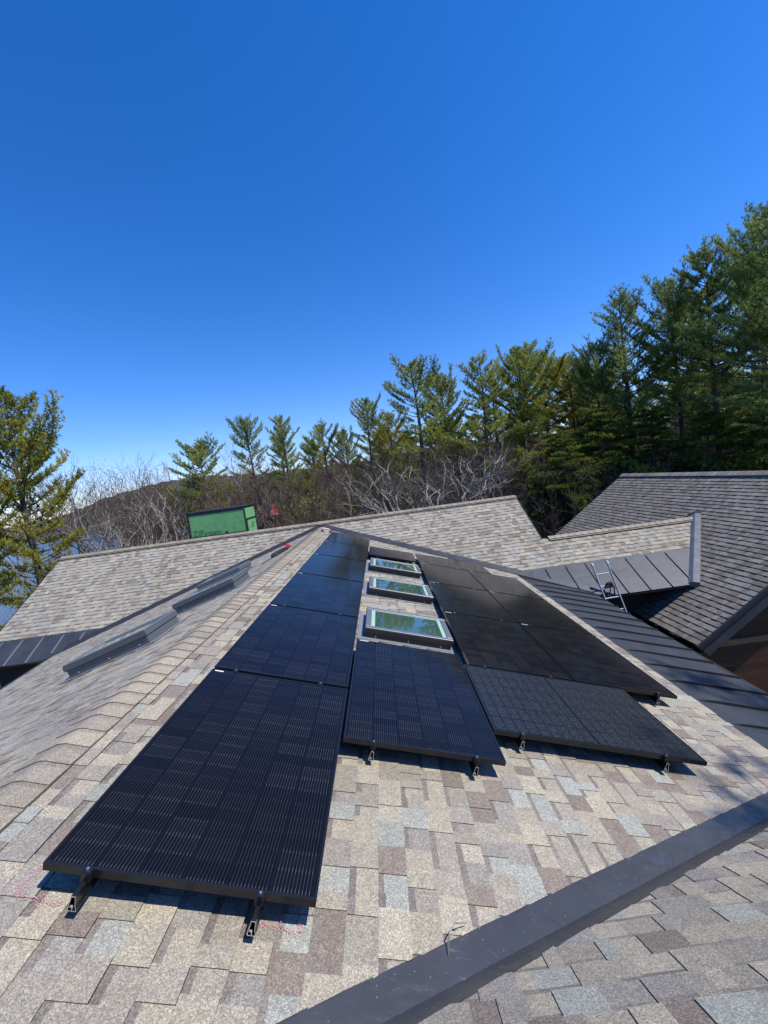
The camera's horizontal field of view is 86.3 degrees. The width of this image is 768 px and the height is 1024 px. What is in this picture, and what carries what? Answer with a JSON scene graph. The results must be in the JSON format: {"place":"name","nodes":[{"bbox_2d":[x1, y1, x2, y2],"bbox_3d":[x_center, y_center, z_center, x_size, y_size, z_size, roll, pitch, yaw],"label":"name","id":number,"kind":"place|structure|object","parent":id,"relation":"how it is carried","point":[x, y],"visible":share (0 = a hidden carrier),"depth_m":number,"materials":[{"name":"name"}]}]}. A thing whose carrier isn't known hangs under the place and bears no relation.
{"place":"outdoors","nodes":[
{"label":"outdoors","id":0,"kind":"place"},
{"bbox_2d":[0,528,175,624],"bbox_3d":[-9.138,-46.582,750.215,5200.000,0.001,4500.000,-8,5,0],"label":"lake","id":1,"kind":"structure","parent":0,"point":[6,613],"depth_m":168.94,"materials":[{"name":"blue liquid"}]},
{"bbox_2d":[1,416,745,544],"bbox_3d":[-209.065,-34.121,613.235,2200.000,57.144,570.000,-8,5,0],"label":"hill","id":2,"kind":"structure","parent":0,"point":[162,486],"depth_m":516.42,"materials":[{"name":"plant"}]},
{"bbox_2d":[0,0,767,527],"label":"sky","id":3,"kind":"structure","parent":0,"point":[212,212],"materials":[{"name":"blue"}]},
{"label":"ground","id":4,"kind":"structure","parent":0,"visible":0},
{"bbox_2d":[0,475,20,629],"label":"pine tree","id":5,"kind":"object","parent":4,"relation":"on","point":[5,520],"visible":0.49,"depth_m":19.89,"materials":[{"name":"green plant"}]},
{"bbox_2d":[0,491,74,600],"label":"bare tree","id":6,"kind":"object","parent":4,"relation":"on","point":[10,590],"visible":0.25,"depth_m":25.87,"materials":[{"name":"brown plant"}]},
{"bbox_2d":[0,476,76,582],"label":"bare tree","id":7,"kind":"object","parent":4,"relation":"on","point":[27,577],"visible":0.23,"depth_m":27.72,"materials":[{"name":"brown plant"}]},
{"bbox_2d":[0,385,86,609],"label":"pine tree","id":8,"kind":"object","parent":4,"relation":"on","point":[34,450],"visible":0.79,"depth_m":21.05,"materials":[{"name":"green plant"}]},
{"bbox_2d":[1,453,136,551],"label":"bare tree","id":9,"kind":"object","parent":4,"relation":"on","point":[128,519],"visible":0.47,"depth_m":34.14,"materials":[{"name":"brown plant"}]},
{"bbox_2d":[5,458,132,554],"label":"bare tree","id":10,"kind":"object","parent":4,"relation":"on","point":[83,549],"visible":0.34,"depth_m":31.38,"materials":[{"name":"brown plant"}]},
{"bbox_2d":[3,460,185,595],"bbox_3d":[-16.927,2.993,24.351,10.431,12.224,8.575,-10,5,-23],"label":"bare tree","id":11,"kind":"object","parent":4,"relation":"on","point":[95,525],"visible":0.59,"depth_m":22.95,"materials":[{"name":"grey plant"}]},
{"bbox_2d":[81,492,151,548],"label":"bare tree","id":12,"kind":"object","parent":4,"relation":"on","point":[114,522],"visible":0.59,"depth_m":32.20,"materials":[{"name":"brown plant"}]},
{"bbox_2d":[78,487,156,549],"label":"bare tree","id":13,"kind":"object","parent":4,"relation":"on","point":[108,525],"visible":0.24,"depth_m":38.65,"materials":[{"name":"brown plant"}]},
{"bbox_2d":[82,473,155,537],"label":"bare tree","id":14,"kind":"object","parent":4,"relation":"on","point":[114,500],"visible":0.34,"depth_m":36.65,"materials":[{"name":"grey plant"}]},
{"bbox_2d":[91,462,181,545],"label":"bare tree","id":15,"kind":"object","parent":4,"relation":"on","point":[156,521],"visible":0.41,"depth_m":36.00,"materials":[{"name":"brown plant"}]},
{"bbox_2d":[69,468,204,553],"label":"bare tree","id":16,"kind":"object","parent":4,"relation":"on","point":[149,526],"visible":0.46,"depth_m":25.03,"materials":[{"name":"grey plant"}]},
{"bbox_2d":[86,450,194,542],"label":"bare tree","id":17,"kind":"object","parent":4,"relation":"on","point":[137,457],"visible":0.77,"depth_m":31.10,"materials":[{"name":"brown plant"}]},
{"bbox_2d":[117,463,176,536],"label":"bare tree","id":18,"kind":"object","parent":4,"relation":"on","point":[154,490],"visible":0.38,"depth_m":42.35,"materials":[{"name":"brown plant"}]},
{"bbox_2d":[102,461,206,542],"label":"bare tree","id":19,"kind":"object","parent":4,"relation":"on","point":[165,540],"visible":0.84,"depth_m":26.89,"materials":[{"name":"grey plant"}]},
{"bbox_2d":[153,431,254,532],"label":"pine tree","id":20,"kind":"object","parent":4,"relation":"on","point":[202,451],"visible":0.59,"depth_m":38.44,"materials":[{"name":"green plant"}]},
{"bbox_2d":[192,463,236,508],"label":"bare tree","id":21,"kind":"object","parent":4,"relation":"on","point":[213,485],"visible":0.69,"depth_m":34.82,"materials":[{"name":"brown plant"}]},
{"bbox_2d":[201,435,281,519],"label":"bare tree","id":22,"kind":"object","parent":4,"relation":"on","point":[227,464],"visible":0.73,"depth_m":35.38,"materials":[{"name":"brown plant"}]},
{"bbox_2d":[198,462,293,523],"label":"bare tree","id":23,"kind":"object","parent":4,"relation":"on","point":[212,494],"visible":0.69,"depth_m":30.05,"materials":[{"name":"brown plant"}]},
{"bbox_2d":[226,413,275,528],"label":"pine tree","id":24,"kind":"object","parent":4,"relation":"on","point":[244,429],"visible":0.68,"depth_m":42.59,"materials":[{"name":"green plant"}]},
{"bbox_2d":[226,477,285,528],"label":"bare tree","id":25,"kind":"object","parent":4,"relation":"on","point":[254,500],"visible":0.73,"depth_m":33.12,"materials":[{"name":"brown plant"}]},
{"bbox_2d":[99,455,415,547],"bbox_3d":[-17.962,3.103,50.387,50.130,17.178,38.176,-8,5,0],"label":"budding thicket","id":26,"kind":"object","parent":4,"relation":"on","point":[295,493],"visible":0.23,"depth_m":36.34,"materials":[{"name":"plant"}]},
{"bbox_2d":[224,459,293,527],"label":"bare tree","id":27,"kind":"object","parent":4,"relation":"on","point":[271,481],"visible":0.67,"depth_m":31.94,"materials":[{"name":"brown plant"}]},
{"bbox_2d":[227,448,300,528],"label":"bare tree","id":28,"kind":"object","parent":4,"relation":"on","point":[251,470],"visible":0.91,"depth_m":31.94,"materials":[{"name":"brown plant"}]},
{"bbox_2d":[258,414,315,520],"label":"pine tree","id":29,"kind":"object","parent":4,"relation":"on","point":[283,431],"visible":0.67,"depth_m":40.87,"materials":[{"name":"green plant"}]},
{"bbox_2d":[266,436,309,512],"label":"pine tree","id":30,"kind":"object","parent":4,"relation":"on","point":[275,448],"visible":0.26,"depth_m":47.53,"materials":[{"name":"green plant"}]},
{"bbox_2d":[294,437,333,508],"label":"pine tree","id":31,"kind":"object","parent":4,"relation":"on","point":[308,460],"visible":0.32,"depth_m":47.57,"materials":[{"name":"green plant"}]},
{"bbox_2d":[291,459,351,519],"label":"bare tree","id":32,"kind":"object","parent":4,"relation":"on","point":[339,487],"visible":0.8,"depth_m":33.23,"materials":[{"name":"brown plant"}]},
{"bbox_2d":[301,417,350,516],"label":"pine tree","id":33,"kind":"object","parent":4,"relation":"on","point":[319,430],"visible":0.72,"depth_m":44.57,"materials":[{"name":"green plant"}]},
{"bbox_2d":[324,425,366,513],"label":"pine tree","id":34,"kind":"object","parent":4,"relation":"on","point":[345,445],"visible":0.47,"depth_m":45.60,"materials":[{"name":"green plant"}]},
{"bbox_2d":[318,450,377,516],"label":"bare tree","id":35,"kind":"object","parent":4,"relation":"on","point":[351,486],"visible":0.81,"depth_m":28.63,"materials":[{"name":"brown plant"}]},
{"bbox_2d":[259,469,471,526],"bbox_3d":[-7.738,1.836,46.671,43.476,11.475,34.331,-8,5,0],"label":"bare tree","id":36,"kind":"object","parent":4,"relation":"on","point":[301,506],"visible":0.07,"depth_m":33.97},
{"bbox_2d":[348,391,401,493],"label":"pine tree","id":37,"kind":"object","parent":4,"relation":"on","point":[364,416],"visible":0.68,"depth_m":40.62,"materials":[{"name":"green plant"}]},
{"bbox_2d":[353,430,413,488],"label":"pine tree","id":38,"kind":"object","parent":4,"relation":"on","point":[381,447],"visible":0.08,"depth_m":49.30,"materials":[{"name":"green plant"}]},
{"bbox_2d":[0,495,767,1023],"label":"house","id":39,"kind":"structure","parent":4,"relation":"on","point":[570,885],"depth_m":2.35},
{"bbox_2d":[66,877,98,911],"bbox_3d":[-1.248,1.144,6.898,0.140,0.114,10.604,9,4,-1],"label":"mounting rail","id":40,"kind":"object","parent":39,"relation":"on","point":[80,893],"visible":0.25,"depth_m":1.64,"materials":[{"name":"grey"}]},
{"bbox_2d":[80,865,93,882],"bbox_3d":[-1.217,1.484,1.680,0.036,0.051,0.030,9,4,-1],"label":"panel clamp","id":41,"kind":"object","parent":40,"relation":"attached to","point":[86,874],"visible":1,"depth_m":1.67,"materials":[{"name":"grey"}]},
{"bbox_2d":[42,669,347,907],"bbox_3d":[-0.854,1.477,2.555,1.134,0.036,1.722,9,4,-1],"label":"solar panel","id":42,"kind":"object","parent":40,"relation":"on","point":[222,783],"visible":1,"depth_m":2.12,"materials":[{"name":"grey"}]},
{"bbox_2d":[214,604,357,688],"bbox_3d":[-0.876,1.334,4.309,1.134,0.036,1.722,9,4,-1],"label":"solar panel","id":43,"kind":"object","parent":40,"relation":"on","point":[294,644],"visible":0.89,"depth_m":4.03,"materials":[{"name":"grey"}]},
{"bbox_2d":[270,572,362,617],"bbox_3d":[-0.899,1.191,6.064,1.134,0.036,1.722,9,4,-1],"label":"solar panel","id":44,"kind":"object","parent":40,"relation":"on","point":[318,593],"visible":0.89,"depth_m":5.86,"materials":[{"name":"grey"}]},
{"bbox_2d":[298,553,365,581],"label":"solar panel","id":45,"kind":"object","parent":40,"relation":"on","point":[334,567],"visible":0.92,"depth_m":7.66,"materials":[{"name":"grey"}]},
{"bbox_2d":[314,541,368,561],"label":"solar panel","id":46,"kind":"object","parent":40,"relation":"on","point":[342,550],"visible":0.92,"depth_m":9.46,"materials":[{"name":"grey"}]},
{"bbox_2d":[325,532,369,547],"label":"solar panel","id":47,"kind":"object","parent":40,"relation":"on","point":[349,539],"visible":0.87,"depth_m":11.23,"materials":[{"name":"grey"}]},
{"bbox_2d":[246,901,264,936],"bbox_3d":[-0.546,1.260,6.916,0.140,0.114,10.604,9,4,-1],"label":"mounting rail","id":48,"kind":"object","parent":39,"relation":"on","point":[254,921],"visible":0.22,"depth_m":1.66,"materials":[{"name":"grey"}]},
{"bbox_2d":[254,889,265,906],"bbox_3d":[-0.514,1.599,1.698,0.036,0.051,0.030,9,4,-1],"label":"panel clamp","id":49,"kind":"object","parent":48,"relation":"attached to","point":[259,897],"visible":1,"depth_m":1.69,"materials":[{"name":"grey"}]},
{"bbox_2d":[368,746,373,760],"bbox_3d":[-0.048,1.607,3.591,0.140,0.114,1.673,9,4,-1],"label":"mounting rail","id":50,"kind":"object","parent":39,"relation":"on","point":[370,754],"visible":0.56,"depth_m":2.77,"materials":[{"name":"grey"}]},
{"bbox_2d":[343,639,505,765],"bbox_3d":[0.270,1.576,3.668,1.134,0.037,1.722,9,4,-1],"label":"solar panel","id":51,"kind":"object","parent":50,"relation":"on","point":[413,700],"visible":1,"depth_m":3.34,"materials":[{"name":"grey"}]},
{"bbox_2d":[514,737,524,749],"bbox_3d":[1.067,1.526,6.953,0.140,0.114,7.609,9,4,-1],"label":"mounting rail","id":52,"kind":"object","parent":39,"relation":"on","point":[520,743],"visible":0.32,"depth_m":3.18,"materials":[{"name":"grey"}]},
{"bbox_2d":[415,554,490,573],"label":"solar panel","id":53,"kind":"object","parent":52,"relation":"on","point":[451,563],"visible":0.93,"depth_m":10.13,"materials":[{"name":"grey"}]},
{"bbox_2d":[420,563,486,590],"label":"solar panel","id":54,"kind":"object","parent":52,"relation":"on","point":[450,576],"visible":0.92,"depth_m":8.58,"materials":[{"name":"grey"}]},
{"bbox_2d":[429,582,516,622],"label":"solar panel","id":55,"kind":"object","parent":52,"relation":"on","point":[468,601],"visible":0.89,"depth_m":6.80,"materials":[{"name":"grey"}]},
{"bbox_2d":[443,611,572,680],"bbox_3d":[1.450,1.650,5.221,1.134,0.037,1.722,9,4,-1],"label":"solar panel","id":56,"kind":"object","parent":52,"relation":"on","point":[500,644],"visible":0.87,"depth_m":5.00,"materials":[{"name":"grey"}]},
{"bbox_2d":[590,561,626,611],"bbox_3d":[5.939,3.109,9.936,0.380,3.808,1.375,-11,6,-37],"label":"ladder","id":57,"kind":"object","parent":39,"relation":"on","point":[614,581],"visible":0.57,"depth_m":10.11,"materials":[{"name":"silver metal"}]},
{"bbox_2d":[645,694,659,703],"bbox_3d":[2.943,1.835,6.998,0.140,0.114,5.276,9,4,-1],"label":"mounting rail","id":58,"kind":"object","parent":39,"relation":"on","point":[655,699],"visible":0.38,"depth_m":4.40,"materials":[{"name":"grey"}]},
{"bbox_2d":[468,571,544,599],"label":"solar panel","id":59,"kind":"object","parent":58,"relation":"on","point":[501,584],"visible":0.79,"depth_m":8.62,"materials":[{"name":"grey"}]},
{"bbox_2d":[488,591,591,634],"bbox_3d":[2.566,1.694,7.006,1.134,0.037,1.722,9,4,-1],"label":"solar panel","id":60,"kind":"object","parent":58,"relation":"on","point":[532,611],"visible":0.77,"depth_m":6.83,"materials":[{"name":"grey"}]},
{"bbox_2d":[520,624,677,698],"bbox_3d":[2.588,1.837,5.251,1.134,0.037,1.722,9,4,-1],"label":"solar panel","id":61,"kind":"object","parent":58,"relation":"on","point":[584,658],"visible":0.86,"depth_m":5.01,"materials":[{"name":"grey"}]},
{"bbox_2d":[652,758,668,771],"bbox_3d":[2.243,1.978,3.733,0.140,0.114,1.089,9,4,-1],"label":"mounting rail","id":62,"kind":"object","parent":39,"relation":"on","point":[662,764],"visible":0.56,"depth_m":3.22,"materials":[{"name":"grey"}]},
{"bbox_2d":[463,664,707,765],"bbox_3d":[1.696,1.806,3.776,1.722,0.036,1.134,9,4,-1],"label":"solar panel","id":63,"kind":"object","parent":62,"relation":"on","point":[570,713],"visible":0.91,"depth_m":3.61,"materials":[{"name":"grey"}]},
{"bbox_3d":[-0.133,1.075,10.121,0.140,0.114,1.051,9,4,-1],"label":"rail","id":64,"kind":"object","parent":39,"relation":"attached to","visible":0},
{"bbox_2d":[369,546,415,562],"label":"solar panel","id":65,"kind":"object","parent":64,"relation":"on","point":[391,554],"visible":1,"depth_m":10.03,"materials":[{"name":"grey"}]},
{"bbox_2d":[372,448,412,511],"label":"bare tree","id":66,"kind":"object","parent":4,"relation":"on","point":[391,475],"visible":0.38,"depth_m":34.59,"materials":[{"name":"grey plant"}]},
{"bbox_2d":[368,410,421,500],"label":"pine tree","id":67,"kind":"object","parent":4,"relation":"on","point":[386,418],"visible":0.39,"depth_m":43.44,"materials":[{"name":"green plant"}]},
{"bbox_2d":[361,437,438,510],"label":"bare tree","id":68,"kind":"object","parent":4,"relation":"on","point":[392,460],"visible":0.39,"depth_m":38.24,"materials":[{"name":"grey plant"}]},
{"bbox_2d":[327,441,495,512],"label":"bare tree","id":69,"kind":"object","parent":4,"relation":"on","point":[388,494],"visible":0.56,"depth_m":27.83,"materials":[{"name":"grey plant"}]},
{"bbox_2d":[391,431,434,490],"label":"pine tree","id":70,"kind":"object","parent":4,"relation":"on","point":[415,442],"visible":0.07,"depth_m":54.68,"materials":[{"name":"green plant"}]},
{"bbox_2d":[380,352,464,504],"bbox_3d":[3.566,-5.480,37.966,8.121,18.028,6.589,-8,5,2],"label":"pine tree","id":71,"kind":"object","parent":4,"relation":"on","point":[410,368],"visible":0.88,"depth_m":37.23,"materials":[{"name":"green plant"}]},
{"bbox_2d":[334,436,519,517],"bbox_3d":[1.977,0.336,25.709,13.030,10.275,14.532,-6,5,24],"label":"bare tree","id":72,"kind":"object","parent":4,"relation":"on","point":[469,487],"visible":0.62,"depth_m":24.52,"materials":[{"name":"grey plant"}]},
{"bbox_2d":[413,421,446,484],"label":"pine tree","id":73,"kind":"object","parent":4,"relation":"on","point":[424,432],"visible":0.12,"depth_m":61.59,"materials":[{"name":"green plant"}]},
{"bbox_2d":[113,409,760,547],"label":"undergrowth","id":74,"kind":"object","parent":4,"relation":"on","point":[507,493],"visible":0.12,"depth_m":29.81,"materials":[{"name":"plant"}]},
{"bbox_2d":[417,362,483,496],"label":"pine tree","id":75,"kind":"object","parent":4,"relation":"on","point":[439,388],"visible":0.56,"depth_m":39.39,"materials":[{"name":"green plant"}]},
{"bbox_2d":[429,416,477,483],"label":"pine tree","id":76,"kind":"object","parent":4,"relation":"on","point":[457,426],"visible":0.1,"depth_m":53.02,"materials":[{"name":"green plant"}]},
{"bbox_2d":[429,442,491,503],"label":"bare tree","id":77,"kind":"object","parent":4,"relation":"on","point":[454,463],"visible":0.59,"depth_m":33.21,"materials":[{"name":"grey plant"}]},
{"bbox_2d":[393,431,545,506],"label":"bare tree","id":78,"kind":"object","parent":4,"relation":"on","point":[485,470],"visible":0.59,"depth_m":26.96,"materials":[{"name":"grey plant"}]},
{"bbox_2d":[433,424,520,498],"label":"bare tree","id":79,"kind":"object","parent":4,"relation":"on","point":[482,462],"visible":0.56,"depth_m":35.67,"materials":[{"name":"grey plant"}]},
{"bbox_2d":[440,349,521,495],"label":"pine tree","id":80,"kind":"object","parent":4,"relation":"on","point":[483,401],"visible":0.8,"depth_m":36.45,"materials":[{"name":"green plant"}]},
{"bbox_2d":[460,372,526,493],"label":"pine tree","id":81,"kind":"object","parent":4,"relation":"on","point":[496,406],"visible":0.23,"depth_m":41.80,"materials":[{"name":"green plant"}]},
{"bbox_2d":[484,337,571,496],"bbox_3d":[13.354,-7.107,39.166,7.079,18.439,8.416,-11,6,-37],"label":"pine tree","id":82,"kind":"object","parent":4,"relation":"on","point":[524,355],"visible":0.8,"depth_m":37.83,"materials":[{"name":"green plant"}]},
{"bbox_2d":[516,424,553,495],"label":"bare tree","id":83,"kind":"object","parent":4,"relation":"on","point":[537,460],"visible":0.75,"depth_m":37.24,"materials":[{"name":"brown plant"}]},
{"bbox_2d":[509,463,570,538],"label":"hemlock tree","id":84,"kind":"object","parent":4,"relation":"on","point":[533,481],"visible":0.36,"depth_m":29.73,"materials":[{"name":"plant"}]},
{"bbox_2d":[502,350,589,508],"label":"pine tree","id":85,"kind":"object","parent":4,"relation":"on","point":[558,371],"visible":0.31,"depth_m":40.69,"materials":[{"name":"green plant"}]},
{"bbox_2d":[517,433,611,536],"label":"hemlock tree","id":86,"kind":"object","parent":4,"relation":"on","point":[556,451],"visible":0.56,"depth_m":28.09,"materials":[{"name":"plant"}]},
{"bbox_2d":[523,349,622,503],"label":"pine tree","id":87,"kind":"object","parent":4,"relation":"on","point":[565,377],"visible":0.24,"depth_m":40.34,"materials":[{"name":"green plant"}]},
{"bbox_2d":[546,408,627,490],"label":"pine tree","id":88,"kind":"object","parent":4,"relation":"on","point":[581,424],"visible":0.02,"depth_m":41.46,"materials":[{"name":"green plant"}]},
{"bbox_2d":[565,327,636,457],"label":"pine tree","id":89,"kind":"object","parent":4,"relation":"on","point":[606,383],"visible":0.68,"depth_m":31.38,"materials":[{"name":"green plant"}]},
{"bbox_2d":[545,404,668,510],"bbox_3d":[15.698,-2.358,29.625,8.425,10.682,9.560,-4,6,37],"label":"hemlock tree","id":90,"kind":"object","parent":4,"relation":"on","point":[586,450],"visible":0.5,"depth_m":28.60,"materials":[{"name":"plant"}]},
{"bbox_2d":[592,393,649,456],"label":"pine tree","id":91,"kind":"object","parent":4,"relation":"on","point":[593,400],"visible":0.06,"depth_m":40.81,"materials":[{"name":"green plant"}]},
{"bbox_2d":[568,281,683,472],"bbox_3d":[19.486,-7.622,31.946,8.552,18.482,8.750,-9,5,-17],"label":"pine tree","id":92,"kind":"object","parent":4,"relation":"on","point":[625,393],"visible":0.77,"depth_m":29.88,"materials":[{"name":"green plant"}]},
{"bbox_2d":[630,386,670,458],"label":"pine tree","id":93,"kind":"object","parent":4,"relation":"on","point":[650,402],"visible":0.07,"depth_m":60.41,"materials":[{"name":"green plant"}]},
{"bbox_2d":[590,405,728,484],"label":"hemlock tree","id":94,"kind":"object","parent":4,"relation":"on","point":[660,431],"visible":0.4,"depth_m":27.30,"materials":[{"name":"plant"}]},
{"bbox_2d":[555,470,767,692],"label":"house wing","id":95,"kind":"structure","parent":4,"relation":"on","point":[719,615],"depth_m":10.34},
{"bbox_2d":[614,255,724,471],"bbox_3d":[22.040,-8.178,30.494,5.807,19.032,6.557,-9,5,-10],"label":"pine tree","id":96,"kind":"object","parent":4,"relation":"on","point":[666,301],"visible":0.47,"depth_m":29.29,"materials":[{"name":"green plant"}]},
{"bbox_2d":[619,286,749,470],"bbox_3d":[24.964,-8.984,34.843,9.493,18.939,9.279,-11,6,-36],"label":"pine tree","id":97,"kind":"object","parent":4,"relation":"on","point":[655,386],"visible":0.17,"depth_m":33.69,"materials":[{"name":"green plant"}]},
{"bbox_2d":[664,363,742,457],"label":"pine tree","id":98,"kind":"object","parent":4,"relation":"on","point":[685,400],"visible":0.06,"depth_m":36.72,"materials":[{"name":"green plant"}]},
{"bbox_2d":[642,234,767,471],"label":"pine tree","id":99,"kind":"object","parent":4,"relation":"on","point":[713,385],"visible":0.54,"depth_m":26.82,"materials":[{"name":"green plant"}]},
{"bbox_2d":[662,383,763,466],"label":"pine tree","id":100,"kind":"object","parent":4,"relation":"on","point":[740,430],"visible":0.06,"depth_m":36.23,"materials":[{"name":"green plant"}]},
{"bbox_2d":[661,409,767,472],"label":"hemlock tree","id":101,"kind":"object","parent":4,"relation":"on","point":[705,418],"visible":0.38,"depth_m":25.51,"materials":[{"name":"plant"}]},
{"bbox_2d":[672,201,767,445],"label":"pine tree","id":102,"kind":"object","parent":4,"relation":"on","point":[728,341],"visible":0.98,"depth_m":22.35,"materials":[{"name":"green plant"}]},
{"bbox_2d":[686,207,767,464],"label":"pine tree","id":103,"kind":"object","parent":4,"relation":"on","point":[724,246],"visible":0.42,"depth_m":24.32,"materials":[{"name":"green plant"}]},
{"bbox_2d":[697,396,767,470],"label":"hemlock tree","id":104,"kind":"object","parent":4,"relation":"on","point":[760,456],"visible":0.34,"depth_m":24.63,"materials":[{"name":"plant"}]},
{"bbox_2d":[711,249,767,395],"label":"pine tree","id":105,"kind":"object","parent":4,"relation":"on","point":[744,373],"visible":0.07,"depth_m":31.87,"materials":[{"name":"green plant"}]},
{"bbox_2d":[719,369,763,464],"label":"pine tree","id":106,"kind":"object","parent":4,"relation":"on","point":[748,416],"visible":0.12,"depth_m":34.98,"materials":[{"name":"green plant"}]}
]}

